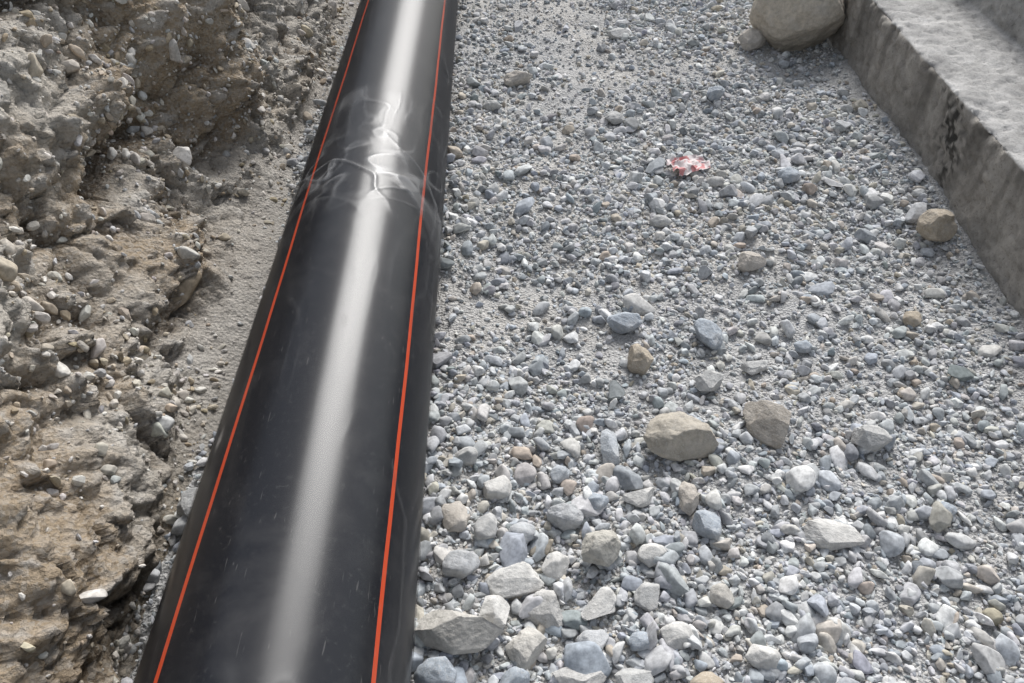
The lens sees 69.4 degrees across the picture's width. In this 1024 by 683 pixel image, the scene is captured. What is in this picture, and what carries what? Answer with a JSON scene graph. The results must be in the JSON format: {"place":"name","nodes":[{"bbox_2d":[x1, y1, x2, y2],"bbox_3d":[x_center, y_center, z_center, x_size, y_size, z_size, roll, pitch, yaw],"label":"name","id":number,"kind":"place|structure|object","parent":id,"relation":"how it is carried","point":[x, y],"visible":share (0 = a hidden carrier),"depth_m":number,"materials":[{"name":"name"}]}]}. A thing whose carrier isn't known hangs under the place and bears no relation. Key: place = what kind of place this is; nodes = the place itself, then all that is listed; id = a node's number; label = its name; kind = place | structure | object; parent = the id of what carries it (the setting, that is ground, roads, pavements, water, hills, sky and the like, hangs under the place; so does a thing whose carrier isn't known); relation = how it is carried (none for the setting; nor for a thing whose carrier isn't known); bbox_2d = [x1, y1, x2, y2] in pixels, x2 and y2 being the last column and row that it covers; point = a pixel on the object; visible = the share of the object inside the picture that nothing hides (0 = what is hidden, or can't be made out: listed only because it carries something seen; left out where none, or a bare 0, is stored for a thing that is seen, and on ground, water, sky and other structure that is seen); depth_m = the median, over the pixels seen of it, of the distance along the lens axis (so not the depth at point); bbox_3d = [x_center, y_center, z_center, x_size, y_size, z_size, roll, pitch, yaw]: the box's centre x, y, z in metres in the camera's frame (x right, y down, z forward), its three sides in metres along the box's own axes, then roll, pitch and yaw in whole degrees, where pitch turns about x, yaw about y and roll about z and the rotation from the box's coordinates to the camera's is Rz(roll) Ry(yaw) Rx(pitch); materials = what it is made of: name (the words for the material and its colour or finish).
{"place":"outdoors","nodes":[
{"label":"outdoors","id":0,"kind":"place"},
{"bbox_2d":[0,0,359,682],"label":"dirt bank","id":1,"kind":"structure","parent":0,"point":[39,562],"depth_m":2.06,"materials":[{"name":"brown soil"}]},
{"bbox_2d":[0,0,353,682],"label":"bank rubble","id":2,"kind":"object","parent":1,"relation":"on","point":[164,425],"visible":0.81,"depth_m":2.14,"materials":[{"name":"soil"}]},
{"bbox_2d":[119,0,1023,682],"bbox_3d":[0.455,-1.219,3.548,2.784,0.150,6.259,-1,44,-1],"label":"gravel","id":3,"kind":"structure","parent":0,"point":[809,624],"depth_m":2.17,"materials":[{"name":"grey gravel"}]},
{"bbox_2d":[176,487,197,517],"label":"stone","id":4,"kind":"object","parent":3,"relation":"on","point":[185,504],"visible":0.24,"depth_m":1.79,"materials":[{"name":"grey stone"}]},
{"bbox_2d":[133,0,457,682],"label":"plastic pipe","id":5,"kind":"object","parent":3,"relation":"on","point":[296,559],"visible":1,"depth_m":1.53,"materials":[{"name":"black plastic"}]},
{"bbox_2d":[413,656,456,682],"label":"stone","id":6,"kind":"object","parent":3,"relation":"on","point":[440,669],"visible":1,"depth_m":1.51,"materials":[{"name":"grey stone"}]},
{"bbox_2d":[441,501,469,531],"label":"stone","id":7,"kind":"object","parent":3,"relation":"on","point":[456,516],"visible":1,"depth_m":1.80,"materials":[{"name":"beige stone"}]},
{"bbox_2d":[414,610,503,654],"bbox_3d":[-0.123,0.629,1.584,0.199,0.104,0.079,12,45,13],"label":"stone","id":8,"kind":"object","parent":3,"relation":"on","point":[451,632],"visible":0.96,"depth_m":1.56,"materials":[{"name":"grey stone"}]},
{"bbox_2d":[442,550,479,578],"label":"stone","id":9,"kind":"object","parent":3,"relation":"on","point":[460,564],"visible":1,"depth_m":1.70,"materials":[{"name":"grey stone"}]},
{"bbox_2d":[454,446,477,465],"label":"stone","id":10,"kind":"object","parent":3,"relation":"on","point":[468,455],"visible":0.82,"depth_m":1.94,"materials":[{"name":"grey stone"}]},
{"bbox_2d":[473,513,496,539],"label":"stone","id":11,"kind":"object","parent":3,"relation":"on","point":[485,527],"visible":1,"depth_m":1.78,"materials":[{"name":"grey stone"}]},
{"bbox_2d":[482,100,501,110],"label":"stone","id":12,"kind":"object","parent":3,"relation":"on","point":[488,105],"visible":0.95,"depth_m":3.37,"materials":[{"name":"grey stone"}]},
{"bbox_2d":[479,595,509,627],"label":"stone","id":13,"kind":"object","parent":3,"relation":"on","point":[495,609],"visible":0.78,"depth_m":1.64,"materials":[{"name":"grey stone"}]},
{"bbox_2d":[482,475,511,499],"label":"stone","id":14,"kind":"object","parent":3,"relation":"on","point":[499,487],"visible":1,"depth_m":1.88,"materials":[{"name":"grey stone"}]},
{"bbox_2d":[484,561,543,598],"bbox_3d":[0.004,0.557,1.727,0.135,0.056,0.080,-11,45,-12],"label":"stone","id":15,"kind":"object","parent":3,"relation":"on","point":[522,578],"visible":0.94,"depth_m":1.71,"materials":[{"name":"grey stone"}]},
{"bbox_2d":[499,666,529,682],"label":"stone","id":16,"kind":"object","parent":3,"relation":"on","point":[514,674],"visible":1,"depth_m":1.54,"materials":[{"name":"grey stone"}]},
{"bbox_2d":[504,70,532,86],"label":"stone","id":17,"kind":"object","parent":3,"relation":"on","point":[516,78],"visible":0.98,"depth_m":3.59,"materials":[{"name":"grey stone"}]},
{"bbox_2d":[508,522,535,544],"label":"stone","id":18,"kind":"object","parent":3,"relation":"on","point":[527,529],"visible":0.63,"depth_m":1.80,"materials":[{"name":"grey stone"}]},
{"bbox_2d":[505,626,546,669],"bbox_3d":[0.032,0.668,1.614,0.092,0.052,0.072,-32,52,-29],"label":"stone","id":19,"kind":"object","parent":3,"relation":"on","point":[524,647],"visible":0.97,"depth_m":1.60,"materials":[{"name":"grey stone"}]},
{"bbox_2d":[524,588,563,627],"bbox_3d":[0.082,0.613,1.681,0.092,0.062,0.088,21,48,20],"label":"stone","id":20,"kind":"object","parent":3,"relation":"on","point":[546,613],"visible":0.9,"depth_m":1.66,"materials":[{"name":"grey stone"}]},
{"bbox_2d":[541,551,569,580],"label":"stone","id":21,"kind":"object","parent":3,"relation":"on","point":[555,565],"visible":1,"depth_m":1.75,"materials":[{"name":"grey stone"}]},
{"bbox_2d":[550,465,569,483],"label":"stone","id":22,"kind":"object","parent":3,"relation":"on","point":[559,474],"visible":0.98,"depth_m":1.93,"materials":[{"name":"grey stone"}]},
{"bbox_2d":[546,503,583,531],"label":"stone","id":23,"kind":"object","parent":3,"relation":"on","point":[562,517],"visible":1,"depth_m":1.83,"materials":[{"name":"grey stone"}]},
{"bbox_2d":[552,667,606,682],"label":"stone","id":24,"kind":"object","parent":3,"relation":"on","point":[565,675],"visible":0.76,"depth_m":1.56,"materials":[{"name":"grey stone"}]},
{"bbox_2d":[577,629,608,649],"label":"stone","id":25,"kind":"object","parent":3,"relation":"on","point":[599,637],"visible":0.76,"depth_m":1.62,"materials":[{"name":"grey stone"}]},
{"bbox_2d":[588,492,608,509],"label":"stone","id":26,"kind":"object","parent":3,"relation":"on","point":[598,501],"visible":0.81,"depth_m":1.86,"materials":[{"name":"grey stone"}]},
{"bbox_2d":[581,586,616,620],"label":"stone","id":27,"kind":"object","parent":3,"relation":"on","point":[602,602],"visible":1,"depth_m":1.66,"materials":[{"name":"grey stone"}]},
{"bbox_2d":[581,530,620,566],"bbox_3d":[0.211,0.495,1.758,0.099,0.104,0.086,-1,44,-1],"label":"stone","id":28,"kind":"object","parent":3,"relation":"on","point":[601,547],"visible":1,"depth_m":1.73,"materials":[{"name":"grey stone"}]},
{"bbox_2d":[600,429,619,464],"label":"stone","id":29,"kind":"object","parent":3,"relation":"on","point":[609,446],"visible":0.96,"depth_m":2.00,"materials":[{"name":"grey stone"}]},
{"bbox_2d":[605,111,624,124],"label":"stone","id":30,"kind":"object","parent":3,"relation":"on","point":[614,117],"visible":1,"depth_m":3.32,"materials":[{"name":"grey stone"}]},
{"bbox_2d":[607,27,630,38],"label":"stone","id":31,"kind":"object","parent":3,"relation":"on","point":[616,33],"visible":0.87,"depth_m":4.00,"materials":[{"name":"grey stone"}]},
{"bbox_2d":[607,312,642,333],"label":"stone","id":32,"kind":"object","parent":3,"relation":"on","point":[623,322],"visible":1,"depth_m":2.35,"materials":[{"name":"grey stone"}]},
{"bbox_2d":[614,668,653,682],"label":"stone","id":33,"kind":"object","parent":3,"relation":"on","point":[629,675],"visible":1,"depth_m":1.55,"materials":[{"name":"grey stone"}]},
{"bbox_2d":[621,487,654,507],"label":"stone","id":34,"kind":"object","parent":3,"relation":"on","point":[642,498],"visible":1,"depth_m":1.88,"materials":[{"name":"grey stone"}]},
{"bbox_2d":[628,631,649,650],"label":"stone","id":35,"kind":"object","parent":3,"relation":"on","point":[638,640],"visible":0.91,"depth_m":1.59,"materials":[{"name":"grey stone"}]},
{"bbox_2d":[627,343,653,373],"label":"stone","id":36,"kind":"object","parent":3,"relation":"on","point":[640,359],"visible":1,"depth_m":2.21,"materials":[{"name":"beige stone"}]},
{"bbox_2d":[634,582,659,611],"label":"stone","id":37,"kind":"object","parent":3,"relation":"on","point":[646,596],"visible":1,"depth_m":1.67,"materials":[{"name":"grey stone"}]},
{"bbox_2d":[637,543,667,567],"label":"stone","id":38,"kind":"object","parent":3,"relation":"on","point":[647,553],"visible":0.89,"depth_m":1.74,"materials":[{"name":"grey stone"}]},
{"bbox_2d":[649,215,671,227],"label":"stone","id":39,"kind":"object","parent":3,"relation":"on","point":[659,221],"visible":1,"depth_m":2.76,"materials":[{"name":"grey stone"}]},
{"bbox_2d":[660,621,693,649],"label":"stone","id":40,"kind":"object","parent":3,"relation":"on","point":[675,634],"visible":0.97,"depth_m":1.61,"materials":[{"name":"grey stone"}]},
{"bbox_2d":[643,411,718,460],"bbox_3d":[0.452,0.255,2.005,0.203,0.112,0.140,-1,44,-1],"label":"stone","id":41,"kind":"object","parent":3,"relation":"on","point":[677,436],"visible":1,"depth_m":1.96,"materials":[{"name":"beige stone"}]},
{"bbox_2d":[666,155,710,175],"bbox_3d":[0.729,-0.734,3.051,0.172,0.029,0.140,-11,45,-11],"label":"litter wrapper","id":42,"kind":"object","parent":3,"relation":"on","point":[686,165],"visible":1,"depth_m":3.05,"materials":[{"name":"white plastic"}]},
{"bbox_2d":[678,481,698,515],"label":"stone","id":43,"kind":"object","parent":3,"relation":"on","point":[688,496],"visible":0.99,"depth_m":1.87,"materials":[{"name":"grey stone"}]},
{"bbox_2d":[692,509,721,540],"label":"stone","id":44,"kind":"object","parent":3,"relation":"on","point":[706,524],"visible":1,"depth_m":1.81,"materials":[{"name":"grey stone"}]},
{"bbox_2d":[690,671,724,682],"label":"stone","id":45,"kind":"object","parent":3,"relation":"on","point":[706,677],"visible":1,"depth_m":1.53,"materials":[{"name":"beige stone"}]},
{"bbox_2d":[693,318,722,350],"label":"stone","id":46,"kind":"object","parent":3,"relation":"on","point":[709,334],"visible":1,"depth_m":2.30,"materials":[{"name":"grey stone"}]},
{"bbox_2d":[694,369,722,391],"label":"stone","id":47,"kind":"object","parent":3,"relation":"on","point":[709,380],"visible":1,"depth_m":2.16,"materials":[{"name":"grey stone"}]},
{"bbox_2d":[706,86,724,101],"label":"stone","id":48,"kind":"object","parent":3,"relation":"on","point":[715,93],"visible":1,"depth_m":3.46,"materials":[{"name":"grey stone"}]},
{"bbox_2d":[710,583,734,608],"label":"stone","id":49,"kind":"object","parent":3,"relation":"on","point":[721,595],"visible":1,"depth_m":1.67,"materials":[{"name":"grey stone"}]},
{"bbox_2d":[738,251,765,271],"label":"stone","id":50,"kind":"object","parent":3,"relation":"on","point":[748,261],"visible":1,"depth_m":2.57,"materials":[{"name":"grey stone"}]},
{"bbox_2d":[738,28,765,51],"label":"stone","id":51,"kind":"object","parent":3,"relation":"on","point":[751,39],"visible":0.99,"depth_m":3.89,"materials":[{"name":"grey stone"}]},
{"bbox_2d":[740,360,767,374],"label":"stone","id":52,"kind":"object","parent":3,"relation":"on","point":[752,367],"visible":1,"depth_m":2.23,"materials":[{"name":"grey stone"}]},
{"bbox_2d":[745,644,780,669],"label":"stone","id":53,"kind":"object","parent":3,"relation":"on","point":[757,656],"visible":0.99,"depth_m":1.56,"materials":[{"name":"grey stone"}]},
{"bbox_2d":[743,400,790,448],"bbox_3d":[0.697,0.222,2.041,0.123,0.086,0.129,16,46,16],"label":"stone","id":54,"kind":"object","parent":3,"relation":"on","point":[767,422],"visible":1,"depth_m":2.02,"materials":[{"name":"grey stone"}]},
{"bbox_2d":[777,166,800,182],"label":"stone","id":55,"kind":"object","parent":3,"relation":"on","point":[789,174],"visible":0.98,"depth_m":2.98,"materials":[{"name":"grey stone"}]},
{"bbox_2d":[749,0,845,51],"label":"boulder","id":56,"kind":"object","parent":3,"relation":"on","point":[790,25],"visible":0.97,"depth_m":3.76,"materials":[{"name":"stone"}]},
{"bbox_2d":[793,340,811,352],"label":"stone","id":57,"kind":"object","parent":3,"relation":"on","point":[804,346],"visible":1,"depth_m":2.28,"materials":[{"name":"grey stone"}]},
{"bbox_2d":[803,518,864,550],"bbox_3d":[0.780,0.470,1.805,0.133,0.042,0.080,-1,44,-1],"label":"stone","id":58,"kind":"object","parent":3,"relation":"on","point":[830,535],"visible":1,"depth_m":1.79,"materials":[{"name":"grey stone"}]},
{"bbox_2d":[851,425,892,451],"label":"stone","id":59,"kind":"object","parent":3,"relation":"on","point":[874,438],"visible":1,"depth_m":1.99,"materials":[{"name":"grey stone"}]},
{"bbox_2d":[903,311,921,326],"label":"stone","id":60,"kind":"object","parent":3,"relation":"on","point":[913,318],"visible":1,"depth_m":2.39,"materials":[{"name":"beige stone"}]},
{"bbox_2d":[828,0,1023,316],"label":"concrete wall","id":61,"kind":"structure","parent":3,"relation":"on","point":[942,82],"depth_m":2.94,"materials":[{"name":"grey concrete"}]},
{"bbox_2d":[916,209,957,241],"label":"stone","id":62,"kind":"object","parent":3,"relation":"on","point":[937,225],"visible":1,"depth_m":2.65,"materials":[{"name":"beige stone"}]},
{"bbox_2d":[941,501,956,515],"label":"stone","id":63,"kind":"object","parent":3,"relation":"on","point":[951,508],"visible":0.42,"depth_m":1.85,"materials":[{"name":"grey stone"}]}
]}

